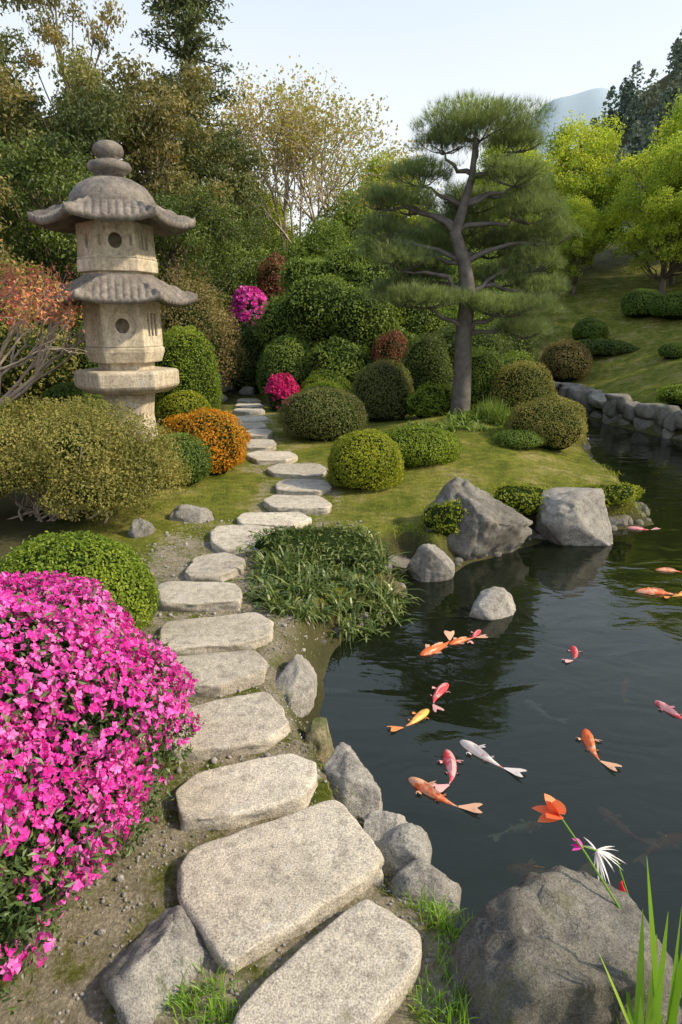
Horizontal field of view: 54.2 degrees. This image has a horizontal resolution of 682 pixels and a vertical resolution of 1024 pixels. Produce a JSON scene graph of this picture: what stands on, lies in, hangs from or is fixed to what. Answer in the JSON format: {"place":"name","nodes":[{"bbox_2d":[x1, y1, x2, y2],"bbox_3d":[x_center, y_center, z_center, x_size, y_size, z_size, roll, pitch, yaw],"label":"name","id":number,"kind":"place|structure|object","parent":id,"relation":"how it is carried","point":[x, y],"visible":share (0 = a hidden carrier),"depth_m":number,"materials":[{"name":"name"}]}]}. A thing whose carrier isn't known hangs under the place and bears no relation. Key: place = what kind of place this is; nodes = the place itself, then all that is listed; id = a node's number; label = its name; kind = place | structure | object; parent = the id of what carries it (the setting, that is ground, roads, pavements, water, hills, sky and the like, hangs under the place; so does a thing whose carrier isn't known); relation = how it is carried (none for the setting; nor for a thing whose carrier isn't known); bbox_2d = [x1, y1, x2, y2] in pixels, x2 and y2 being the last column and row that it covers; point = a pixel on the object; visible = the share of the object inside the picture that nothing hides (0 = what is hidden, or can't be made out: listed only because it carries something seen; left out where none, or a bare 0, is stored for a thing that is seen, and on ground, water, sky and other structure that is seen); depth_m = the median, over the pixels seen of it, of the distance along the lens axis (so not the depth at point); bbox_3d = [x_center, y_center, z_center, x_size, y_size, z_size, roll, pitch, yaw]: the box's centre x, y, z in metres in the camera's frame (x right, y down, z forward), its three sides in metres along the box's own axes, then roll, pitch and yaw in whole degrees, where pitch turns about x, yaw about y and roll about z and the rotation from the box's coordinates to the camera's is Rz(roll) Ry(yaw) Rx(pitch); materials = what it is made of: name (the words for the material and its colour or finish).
{"place":"outdoors","nodes":[
{"label":"outdoors","id":0,"kind":"place"},
{"bbox_2d":[0,72,681,1023],"bbox_3d":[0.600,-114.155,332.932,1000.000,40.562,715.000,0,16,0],"label":"ground","id":1,"kind":"structure","parent":0,"point":[602,616],"depth_m":3.98,"materials":[{"name":"plant"}]},
{"bbox_2d":[0,0,45,139],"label":"conifer tree","id":2,"kind":"object","parent":1,"relation":"on","point":[21,39],"visible":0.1,"depth_m":18.86,"materials":[{"name":"green plant"}]},
{"bbox_2d":[0,57,48,238],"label":"broadleaf tree","id":3,"kind":"object","parent":1,"relation":"on","point":[7,96],"visible":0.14,"depth_m":13.83,"materials":[{"name":"green plant"}]},
{"bbox_2d":[0,239,88,406],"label":"red maple tree","id":4,"kind":"object","parent":1,"relation":"on","point":[23,296],"visible":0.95,"depth_m":6.72,"materials":[{"name":"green plant"}]},
{"bbox_2d":[0,256,88,422],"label":"garden shrub","id":5,"kind":"object","parent":1,"relation":"on","point":[63,373],"visible":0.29,"depth_m":8.82,"materials":[{"name":"brown plant"}]},
{"bbox_2d":[0,0,128,146],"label":"broadleaf tree","id":6,"kind":"object","parent":1,"relation":"on","point":[54,35],"visible":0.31,"depth_m":17.25,"materials":[{"name":"green plant"}]},
{"bbox_2d":[38,381,106,418],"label":"boxwood shrub","id":7,"kind":"object","parent":1,"relation":"on","point":[63,391],"visible":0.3,"depth_m":8.01,"materials":[{"name":"green plant"}]},
{"bbox_2d":[0,44,159,281],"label":"broadleaf tree","id":8,"kind":"object","parent":1,"relation":"on","point":[91,127],"visible":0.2,"depth_m":14.72,"materials":[{"name":"green plant"}]},
{"bbox_2d":[0,530,160,629],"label":"boxwood shrub","id":9,"kind":"object","parent":1,"relation":"on","point":[123,575],"visible":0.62,"depth_m":3.22,"materials":[{"name":"green plant"}]},
{"bbox_2d":[0,121,168,322],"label":"broadleaf tree","id":10,"kind":"object","parent":1,"relation":"on","point":[51,181],"visible":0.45,"depth_m":11.87,"materials":[{"name":"green plant"}]},
{"bbox_2d":[0,394,191,522],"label":"azalea shrub","id":11,"kind":"object","parent":1,"relation":"on","point":[86,460],"visible":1,"depth_m":4.94,"materials":[{"name":"green plant"}]},
{"bbox_2d":[0,570,203,1015],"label":"pink azalea bush","id":12,"kind":"object","parent":1,"relation":"on","point":[79,743],"visible":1,"depth_m":1.83,"materials":[{"name":"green plant"}]},
{"bbox_2d":[27,140,197,444],"bbox_3d":[-2.360,-2.092,7.202,1.605,3.452,1.616,0,16,0],"label":"stone lantern","id":13,"kind":"object","parent":1,"relation":"on","point":[112,217],"visible":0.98,"depth_m":6.85,"materials":[{"name":"stone"}]},
{"bbox_2d":[98,905,208,1023],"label":"garden rock","id":14,"kind":"object","parent":1,"relation":"on","point":[142,973],"visible":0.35,"depth_m":1.62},
{"bbox_2d":[90,39,240,323],"bbox_3d":[-4.723,-7.684,17.615,4.497,7.437,4.189,-7,18,-24],"label":"broadleaf tree","id":15,"kind":"object","parent":1,"relation":"on","point":[152,144],"visible":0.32,"depth_m":16.19,"materials":[{"name":"green plant"}]},
{"bbox_2d":[151,432,212,486],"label":"boxwood shrub","id":16,"kind":"object","parent":1,"relation":"on","point":[197,457],"visible":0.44,"depth_m":6.26,"materials":[{"name":"green plant"}]},
{"bbox_2d":[155,390,211,426],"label":"boxwood shrub","id":17,"kind":"object","parent":1,"relation":"on","point":[177,402],"visible":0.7,"depth_m":8.27,"materials":[{"name":"green plant"}]},
{"bbox_2d":[155,324,223,415],"bbox_3d":[-2.091,-1.780,8.965,0.983,1.446,0.940,0,16,0],"label":"boxwood shrub","id":18,"kind":"object","parent":1,"relation":"on","point":[189,357],"visible":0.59,"depth_m":8.65,"materials":[{"name":"green plant"}]},
{"bbox_2d":[168,504,213,522],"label":"garden rock","id":19,"kind":"object","parent":1,"relation":"on","point":[188,513],"visible":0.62,"depth_m":5.35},
{"bbox_2d":[157,581,242,611],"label":"stepping stone","id":20,"kind":"object","parent":1,"relation":"on","point":[182,596],"visible":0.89,"depth_m":3.80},
{"bbox_2d":[146,177,255,325],"bbox_3d":[-3.826,-5.257,15.533,3.930,4.478,3.470,1,16,4],"label":"broadleaf tree","id":21,"kind":"object","parent":1,"relation":"on","point":[207,222],"visible":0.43,"depth_m":14.80,"materials":[{"name":"green plant"}]},
{"bbox_2d":[156,946,245,1023],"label":"grass tuft","id":22,"kind":"object","parent":1,"relation":"on","point":[182,995],"visible":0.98,"depth_m":1.59,"materials":[{"name":"green plant"}]},
{"bbox_2d":[154,254,249,395],"bbox_3d":[-2.783,-3.470,12.502,2.099,2.558,2.143,0,16,0],"label":"brown leaf shrub","id":23,"kind":"object","parent":1,"relation":"on","point":[198,315],"visible":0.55,"depth_m":12.18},
{"bbox_2d":[160,407,251,474],"bbox_3d":[-1.427,-0.737,7.041,0.970,0.747,1.034,0,16,0],"label":"orange leaf shrub","id":24,"kind":"object","parent":1,"relation":"on","point":[223,438],"visible":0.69,"depth_m":6.76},
{"bbox_2d":[130,0,286,228],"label":"conifer tree","id":25,"kind":"object","parent":1,"relation":"on","point":[185,27],"visible":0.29,"depth_m":19.97,"materials":[{"name":"green plant"}]},
{"bbox_2d":[157,650,267,697],"bbox_3d":[-0.601,0.766,3.056,0.517,0.140,0.338,1,16,0],"label":"stepping stone","id":26,"kind":"object","parent":1,"relation":"on","point":[222,673],"visible":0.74,"depth_m":3.00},
{"bbox_2d":[184,552,245,581],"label":"stepping stone","id":27,"kind":"object","parent":1,"relation":"on","point":[218,567],"visible":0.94,"depth_m":4.26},
{"bbox_2d":[158,612,273,654],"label":"stepping stone","id":28,"kind":"object","parent":1,"relation":"on","point":[234,632],"visible":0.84,"depth_m":3.38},
{"bbox_2d":[159,115,277,284],"bbox_3d":[-3.775,-8.369,19.928,3.602,6.532,3.592,-6,17,-19],"label":"broadleaf tree","id":29,"kind":"object","parent":1,"relation":"on","point":[200,161],"visible":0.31,"depth_m":19.03,"materials":[{"name":"green plant"}]},
{"bbox_2d":[164,691,289,762],"bbox_3d":[-0.463,0.894,2.662,0.506,0.139,0.349,-6,17,-20],"label":"stepping stone","id":30,"kind":"object","parent":1,"relation":"on","point":[252,723],"visible":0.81,"depth_m":2.60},
{"bbox_2d":[194,216,269,338],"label":"broadleaf tree","id":31,"kind":"object","parent":1,"relation":"on","point":[253,228],"visible":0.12,"depth_m":17.80,"materials":[{"name":"green plant"}]},
{"bbox_2d":[220,317,265,392],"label":"garden shrub","id":32,"kind":"object","parent":1,"relation":"on","point":[252,346],"visible":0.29,"depth_m":13.35,"materials":[{"name":"green plant"}]},
{"bbox_2d":[210,525,281,556],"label":"stepping stone","id":33,"kind":"object","parent":1,"relation":"on","point":[227,538],"visible":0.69,"depth_m":4.81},
{"bbox_2d":[175,754,317,830],"bbox_3d":[-0.312,0.997,2.312,0.504,0.142,0.275,-6,17,-19],"label":"stepping stone","id":34,"kind":"object","parent":1,"relation":"on","point":[233,796],"visible":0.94,"depth_m":2.25,"materials":[{"name":"stone"}]},
{"bbox_2d":[228,285,267,343],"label":"pink azalea bush","id":35,"kind":"object","parent":1,"relation":"on","point":[248,300],"visible":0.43,"depth_m":15.03,"materials":[{"name":"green plant"}]},
{"bbox_2d":[43,519,465,1023],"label":"path gravel","id":36,"kind":"structure","parent":1,"relation":"on","point":[118,878],"depth_m":2.14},
{"bbox_2d":[257,251,286,303],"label":"red leaf shrub","id":37,"kind":"object","parent":1,"relation":"on","point":[269,284],"visible":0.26,"depth_m":17.14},
{"bbox_2d":[246,451,297,464],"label":"stepping stone","id":38,"kind":"object","parent":1,"relation":"on","point":[266,457],"visible":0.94,"depth_m":7.57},
{"bbox_2d":[236,512,311,529],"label":"stepping stone","id":39,"kind":"object","parent":1,"relation":"on","point":[279,519],"visible":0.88,"depth_m":5.31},
{"bbox_2d":[245,179,302,257],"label":"maple tree","id":40,"kind":"object","parent":1,"relation":"on","point":[295,228],"visible":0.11,"depth_m":24.40,"materials":[{"name":"green plant"}]},
{"bbox_2d":[177,800,383,973],"bbox_3d":[-0.175,1.091,1.975,0.592,0.144,0.415,-11,19,-33],"label":"stepping stone","id":41,"kind":"object","parent":1,"relation":"on","point":[252,894],"visible":0.92,"depth_m":1.90,"materials":[{"name":"stone"}]},
{"bbox_2d":[264,372,300,411],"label":"pink azalea bush","id":42,"kind":"object","parent":1,"relation":"on","point":[280,387],"visible":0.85,"depth_m":11.39,"materials":[{"name":"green plant"}]},
{"bbox_2d":[255,333,311,399],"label":"garden shrub","id":43,"kind":"object","parent":1,"relation":"on","point":[285,356],"visible":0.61,"depth_m":12.06,"materials":[{"name":"green plant"}]},
{"bbox_2d":[275,654,316,717],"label":"garden rock","id":44,"kind":"object","parent":1,"relation":"on","point":[298,674],"visible":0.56,"depth_m":3.05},
{"bbox_2d":[267,463,326,478],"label":"stepping stone","id":45,"kind":"object","parent":1,"relation":"on","point":[302,470],"visible":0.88,"depth_m":6.97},
{"bbox_2d":[263,495,331,514],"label":"stepping stone","id":46,"kind":"object","parent":1,"relation":"on","point":[311,504],"visible":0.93,"depth_m":5.69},
{"bbox_2d":[275,479,331,495],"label":"stepping stone","id":47,"kind":"object","parent":1,"relation":"on","point":[319,487],"visible":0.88,"depth_m":6.26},
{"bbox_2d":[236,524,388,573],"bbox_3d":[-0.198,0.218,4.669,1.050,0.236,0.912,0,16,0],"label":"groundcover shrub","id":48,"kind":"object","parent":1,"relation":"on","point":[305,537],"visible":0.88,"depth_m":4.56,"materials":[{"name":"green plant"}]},
{"bbox_2d":[3,403,629,1023],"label":"lawn grass","id":49,"kind":"structure","parent":1,"relation":"on","point":[339,525],"depth_m":6.35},
{"bbox_2d":[185,55,451,254],"bbox_3d":[-1.177,-11.521,24.486,10.733,8.366,11.126,0,16,0],"label":"bare branch tree","id":50,"kind":"object","parent":1,"relation":"on","point":[292,142],"visible":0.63,"depth_m":21.95,"materials":[{"name":"beige plant"}]},
{"bbox_2d":[304,717,333,766],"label":"garden rock","id":51,"kind":"object","parent":1,"relation":"on","point":[317,732],"visible":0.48,"depth_m":2.71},
{"bbox_2d":[275,386,368,440],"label":"boxwood shrub","id":52,"kind":"object","parent":1,"relation":"on","point":[316,414],"visible":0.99,"depth_m":8.62,"materials":[{"name":"green plant"}]},
{"bbox_2d":[279,213,370,261],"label":"round tree","id":53,"kind":"object","parent":1,"relation":"on","point":[310,244],"visible":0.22,"depth_m":19.22,"materials":[{"name":"green plant"}]},
{"bbox_2d":[232,899,421,1023],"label":"stepping stone","id":54,"kind":"object","parent":1,"relation":"on","point":[359,963],"visible":0.96,"depth_m":1.61,"materials":[{"name":"stone"}]},
{"bbox_2d":[237,522,423,649],"bbox_3d":[-0.116,0.429,4.428,1.282,0.524,1.593,-5,17,-16],"label":"mondo grass clump","id":55,"kind":"object","parent":1,"relation":"on","point":[299,584],"visible":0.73,"depth_m":4.08,"materials":[{"name":"green plant"}]},
{"bbox_2d":[289,186,399,246],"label":"round tree","id":56,"kind":"object","parent":1,"relation":"on","point":[353,216],"visible":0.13,"depth_m":21.41,"materials":[{"name":"green plant"}]},
{"bbox_2d":[251,244,450,386],"bbox_3d":[0.257,-3.595,12.810,3.956,3.050,3.056,0,16,0],"label":"rhododendron bush","id":57,"kind":"object","parent":1,"relation":"on","point":[333,317],"visible":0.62,"depth_m":12.20,"materials":[{"name":"green plant"}]},
{"bbox_2d":[322,742,382,828],"bbox_3d":[0.034,1.069,2.494,0.203,0.310,0.324,-5,17,-18],"label":"garden rock","id":58,"kind":"object","parent":1,"relation":"on","point":[344,767],"visible":0.54,"depth_m":2.40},
{"bbox_2d":[326,429,404,490],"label":"boxwood shrub","id":59,"kind":"object","parent":1,"relation":"on","point":[365,459],"visible":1,"depth_m":6.15,"materials":[{"name":"green plant"}]},
{"bbox_2d":[350,357,413,421],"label":"boxwood shrub","id":60,"kind":"object","parent":1,"relation":"on","point":[382,391],"visible":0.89,"depth_m":9.98,"materials":[{"name":"green plant"}]},
{"bbox_2d":[329,143,436,234],"bbox_3d":[1.718,-10.247,24.960,4.442,6.448,5.351,10,19,31],"label":"maple tree","id":61,"kind":"object","parent":1,"relation":"on","point":[380,169],"visible":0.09,"depth_m":23.78,"materials":[{"name":"green plant"}]},
{"bbox_2d":[363,810,407,845],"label":"garden rock","id":62,"kind":"object","parent":1,"relation":"on","point":[378,824],"visible":0.34,"depth_m":2.24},
{"bbox_2d":[368,329,407,369],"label":"garden shrub","id":63,"kind":"object","parent":1,"relation":"on","point":[391,346],"visible":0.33,"depth_m":11.74,"materials":[{"name":"red plant"}]},
{"bbox_2d":[377,823,431,887],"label":"garden rock","id":64,"kind":"object","parent":1,"relation":"on","point":[400,846],"visible":0.39,"depth_m":2.06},
{"bbox_2d":[382,424,462,466],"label":"boxwood shrub","id":65,"kind":"object","parent":1,"relation":"on","point":[422,445],"visible":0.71,"depth_m":6.99,"materials":[{"name":"green plant"}]},
{"bbox_2d":[387,857,460,929],"bbox_3d":[0.241,1.179,1.994,0.223,0.276,0.212,7,17,23],"label":"garden rock","id":66,"kind":"object","parent":1,"relation":"on","point":[421,870],"visible":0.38,"depth_m":1.95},
{"bbox_2d":[400,331,453,391],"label":"boxwood shrub","id":67,"kind":"object","parent":1,"relation":"on","point":[425,360],"visible":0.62,"depth_m":11.06,"materials":[{"name":"green plant"}]},
{"bbox_2d":[406,381,451,418],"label":"garden shrub","id":68,"kind":"object","parent":1,"relation":"on","point":[430,401],"visible":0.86,"depth_m":9.61,"materials":[{"name":"green plant"}]},
{"bbox_2d":[406,543,454,588],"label":"garden rock","id":69,"kind":"object","parent":1,"relation":"on","point":[432,564],"visible":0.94,"depth_m":4.66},
{"bbox_2d":[397,881,478,1023],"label":"grass tuft","id":70,"kind":"object","parent":1,"relation":"on","point":[431,906],"visible":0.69,"depth_m":1.67,"materials":[{"name":"green plant"}]},
{"bbox_2d":[419,498,468,536],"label":"garden shrub","id":71,"kind":"object","parent":1,"relation":"on","point":[444,518],"visible":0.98,"depth_m":5.02,"materials":[{"name":"green plant"}]},
{"bbox_2d":[407,405,510,434],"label":"hosta plants","id":72,"kind":"object","parent":1,"relation":"on","point":[452,422],"visible":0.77,"depth_m":8.47,"materials":[{"name":"green plant"}]},
{"bbox_2d":[347,87,588,414],"bbox_3d":[1.698,-3.324,9.180,3.368,4.136,2.170,0,16,0],"label":"pine tree","id":73,"kind":"object","parent":1,"relation":"on","point":[393,250],"visible":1,"depth_m":8.74,"materials":[{"name":"green plant"}]},
{"bbox_2d":[428,318,516,391],"bbox_3d":[2.292,-2.686,12.253,1.941,1.686,1.957,0,16,0],"label":"garden shrub","id":74,"kind":"object","parent":1,"relation":"on","point":[478,340],"visible":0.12,"depth_m":11.72,"materials":[{"name":"green plant"}]},
{"bbox_2d":[423,477,532,559],"bbox_3d":[1.064,0.141,5.226,0.841,0.808,0.542,5,17,15],"label":"garden rock","id":75,"kind":"object","parent":1,"relation":"on","point":[488,524],"visible":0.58,"depth_m":5.07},
{"bbox_2d":[470,346,505,410],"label":"boxwood shrub","id":76,"kind":"object","parent":1,"relation":"on","point":[486,366],"visible":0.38,"depth_m":9.86,"materials":[{"name":"green plant"}]},
{"bbox_2d":[457,123,559,219],"bbox_3d":[6.087,-11.389,24.446,3.626,5.264,4.368,13,21,39],"label":"maple tree","id":77,"kind":"object","parent":1,"relation":"on","point":[488,152],"visible":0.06,"depth_m":23.62,"materials":[{"name":"green plant"}]},
{"bbox_2d":[493,429,545,448],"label":"boxwood shrub","id":78,"kind":"object","parent":1,"relation":"on","point":[517,439],"visible":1,"depth_m":7.50,"materials":[{"name":"green plant"}]},
{"bbox_2d":[489,481,551,516],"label":"garden shrub","id":79,"kind":"object","parent":1,"relation":"on","point":[524,500],"visible":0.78,"depth_m":5.50,"materials":[{"name":"green plant"}]},
{"bbox_2d":[485,360,557,414],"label":"boxwood shrub","id":80,"kind":"object","parent":1,"relation":"on","point":[521,383],"visible":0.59,"depth_m":9.47,"materials":[{"name":"green plant"}]},
{"bbox_2d":[504,392,587,450],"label":"boxwood shrub","id":81,"kind":"object","parent":1,"relation":"on","point":[557,423],"visible":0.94,"depth_m":7.61,"materials":[{"name":"green plant"}]},
{"bbox_2d":[435,29,681,232],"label":"distant forest","id":82,"kind":"object","parent":1,"relation":"on","point":[629,107],"visible":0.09,"depth_m":94.22,"materials":[{"name":"green plant"}]},
{"bbox_2d":[443,865,681,1023],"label":"garden rock","id":83,"kind":"object","parent":1,"relation":"on","point":[529,948],"visible":0.81,"depth_m":1.59,"materials":[{"name":"stone"}]},
{"bbox_2d":[532,794,619,907],"bbox_3d":[0.676,1.034,1.726,0.080,0.506,0.418,-14,21,-41],"label":"orange flower","id":84,"kind":"object","parent":83,"relation":"on","point":[552,810],"visible":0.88,"depth_m":1.78,"materials":[{"name":"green plant"}]},
{"bbox_2d":[571,838,628,894],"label":"white flower","id":85,"kind":"object","parent":83,"relation":"on","point":[599,852],"visible":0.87,"depth_m":1.82,"materials":[{"name":"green plant"}]},
{"bbox_2d":[538,338,593,381],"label":"brown leaf shrub","id":86,"kind":"object","parent":1,"relation":"on","point":[565,360],"visible":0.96,"depth_m":14.87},
{"bbox_2d":[506,109,638,277],"bbox_3d":[7.628,-10.205,22.014,4.641,5.593,3.852,0,16,0],"label":"maple tree","id":87,"kind":"object","parent":1,"relation":"on","point":[597,184],"visible":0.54,"depth_m":20.99,"materials":[{"name":"green plant"}]},
{"bbox_2d":[534,487,613,549],"bbox_3d":[1.933,0.057,5.525,0.638,0.505,0.505,0,16,0],"label":"garden rock","id":88,"kind":"object","parent":1,"relation":"on","point":[568,518],"visible":0.94,"depth_m":5.38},
{"bbox_2d":[539,190,610,295],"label":"maple tree","id":89,"kind":"object","parent":1,"relation":"on","point":[594,239],"visible":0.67,"depth_m":20.00,"materials":[{"name":"green plant"}]},
{"bbox_2d":[572,317,610,339],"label":"boxwood shrub","id":90,"kind":"object","parent":1,"relation":"on","point":[588,327],"visible":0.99,"depth_m":17.09,"materials":[{"name":"green plant"}]},
{"bbox_2d":[570,481,644,506],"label":"garden shrub","id":91,"kind":"object","parent":1,"relation":"on","point":[621,493],"visible":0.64,"depth_m":5.88,"materials":[{"name":"green plant"}]},
{"bbox_2d":[576,338,641,356],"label":"garden shrub","id":92,"kind":"object","parent":1,"relation":"on","point":[597,347],"visible":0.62,"depth_m":15.96,"materials":[{"name":"green plant"}]},
{"bbox_2d":[552,381,681,439],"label":"stone retaining wall","id":93,"kind":"structure","parent":1,"relation":"on","point":[619,407],"depth_m":11.49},
{"bbox_2d":[597,130,681,294],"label":"maple tree","id":94,"kind":"object","parent":1,"relation":"on","point":[660,184],"visible":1,"depth_m":18.73,"materials":[{"name":"green plant"}]},
{"bbox_2d":[599,860,681,1023],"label":"iris plant","id":95,"kind":"object","parent":1,"relation":"on","point":[654,1005],"visible":0.96,"depth_m":1.49,"materials":[{"name":"green plant"}]},
{"bbox_2d":[620,288,660,317],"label":"boxwood shrub","id":96,"kind":"object","parent":1,"relation":"on","point":[636,303],"visible":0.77,"depth_m":17.84,"materials":[{"name":"green plant"}]},
{"bbox_2d":[624,89,681,271],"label":"maple tree","id":97,"kind":"object","parent":1,"relation":"on","point":[675,128],"visible":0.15,"depth_m":20.63,"materials":[{"name":"green plant"}]},
{"bbox_2d":[649,290,681,319],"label":"boxwood shrub","id":98,"kind":"object","parent":1,"relation":"on","point":[668,306],"visible":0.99,"depth_m":17.09,"materials":[{"name":"green plant"}]},
{"bbox_2d":[0,0,681,251],"label":"sky","id":99,"kind":"structure","parent":0,"point":[408,52],"materials":[{"name":"white"}]},
{"bbox_2d":[449,88,645,215],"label":"hill","id":100,"kind":"structure","parent":0,"point":[587,103],"depth_m":353.39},
{"bbox_2d":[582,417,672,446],"bbox_3d":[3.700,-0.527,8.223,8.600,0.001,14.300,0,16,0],"label":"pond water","id":101,"kind":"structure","parent":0,"point":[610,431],"depth_m":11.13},
{"bbox_2d":[408,777,482,812],"bbox_3d":[0.398,1.095,2.574,0.324,0.068,0.111,8,18,25],"label":"koi fish","id":102,"kind":"object","parent":101,"relation":"on","point":[424,789],"visible":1,"depth_m":2.57},
{"bbox_2d":[459,740,525,776],"bbox_3d":[0.630,1.031,2.794,0.327,0.068,0.114,12,20,37],"label":"koi fish","id":103,"kind":"object","parent":101,"relation":"on","point":[475,751],"visible":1,"depth_m":2.80},
{"bbox_2d":[467,586,518,638],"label":"garden rock","id":104,"kind":"object","parent":101,"relation":"in","point":[493,613],"visible":0.99,"depth_m":4.12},
{"bbox_2d":[506,858,599,879],"bbox_3d":[0.714,1.216,2.247,0.309,0.063,0.107,0,16,0],"label":"koi fish","id":105,"kind":"object","parent":101,"relation":"on","point":[519,871],"visible":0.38,"depth_m":2.24},
{"bbox_2d":[633,830,681,867],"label":"koi fish","id":106,"kind":"object","parent":101,"relation":"on","point":[668,841],"visible":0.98,"depth_m":2.36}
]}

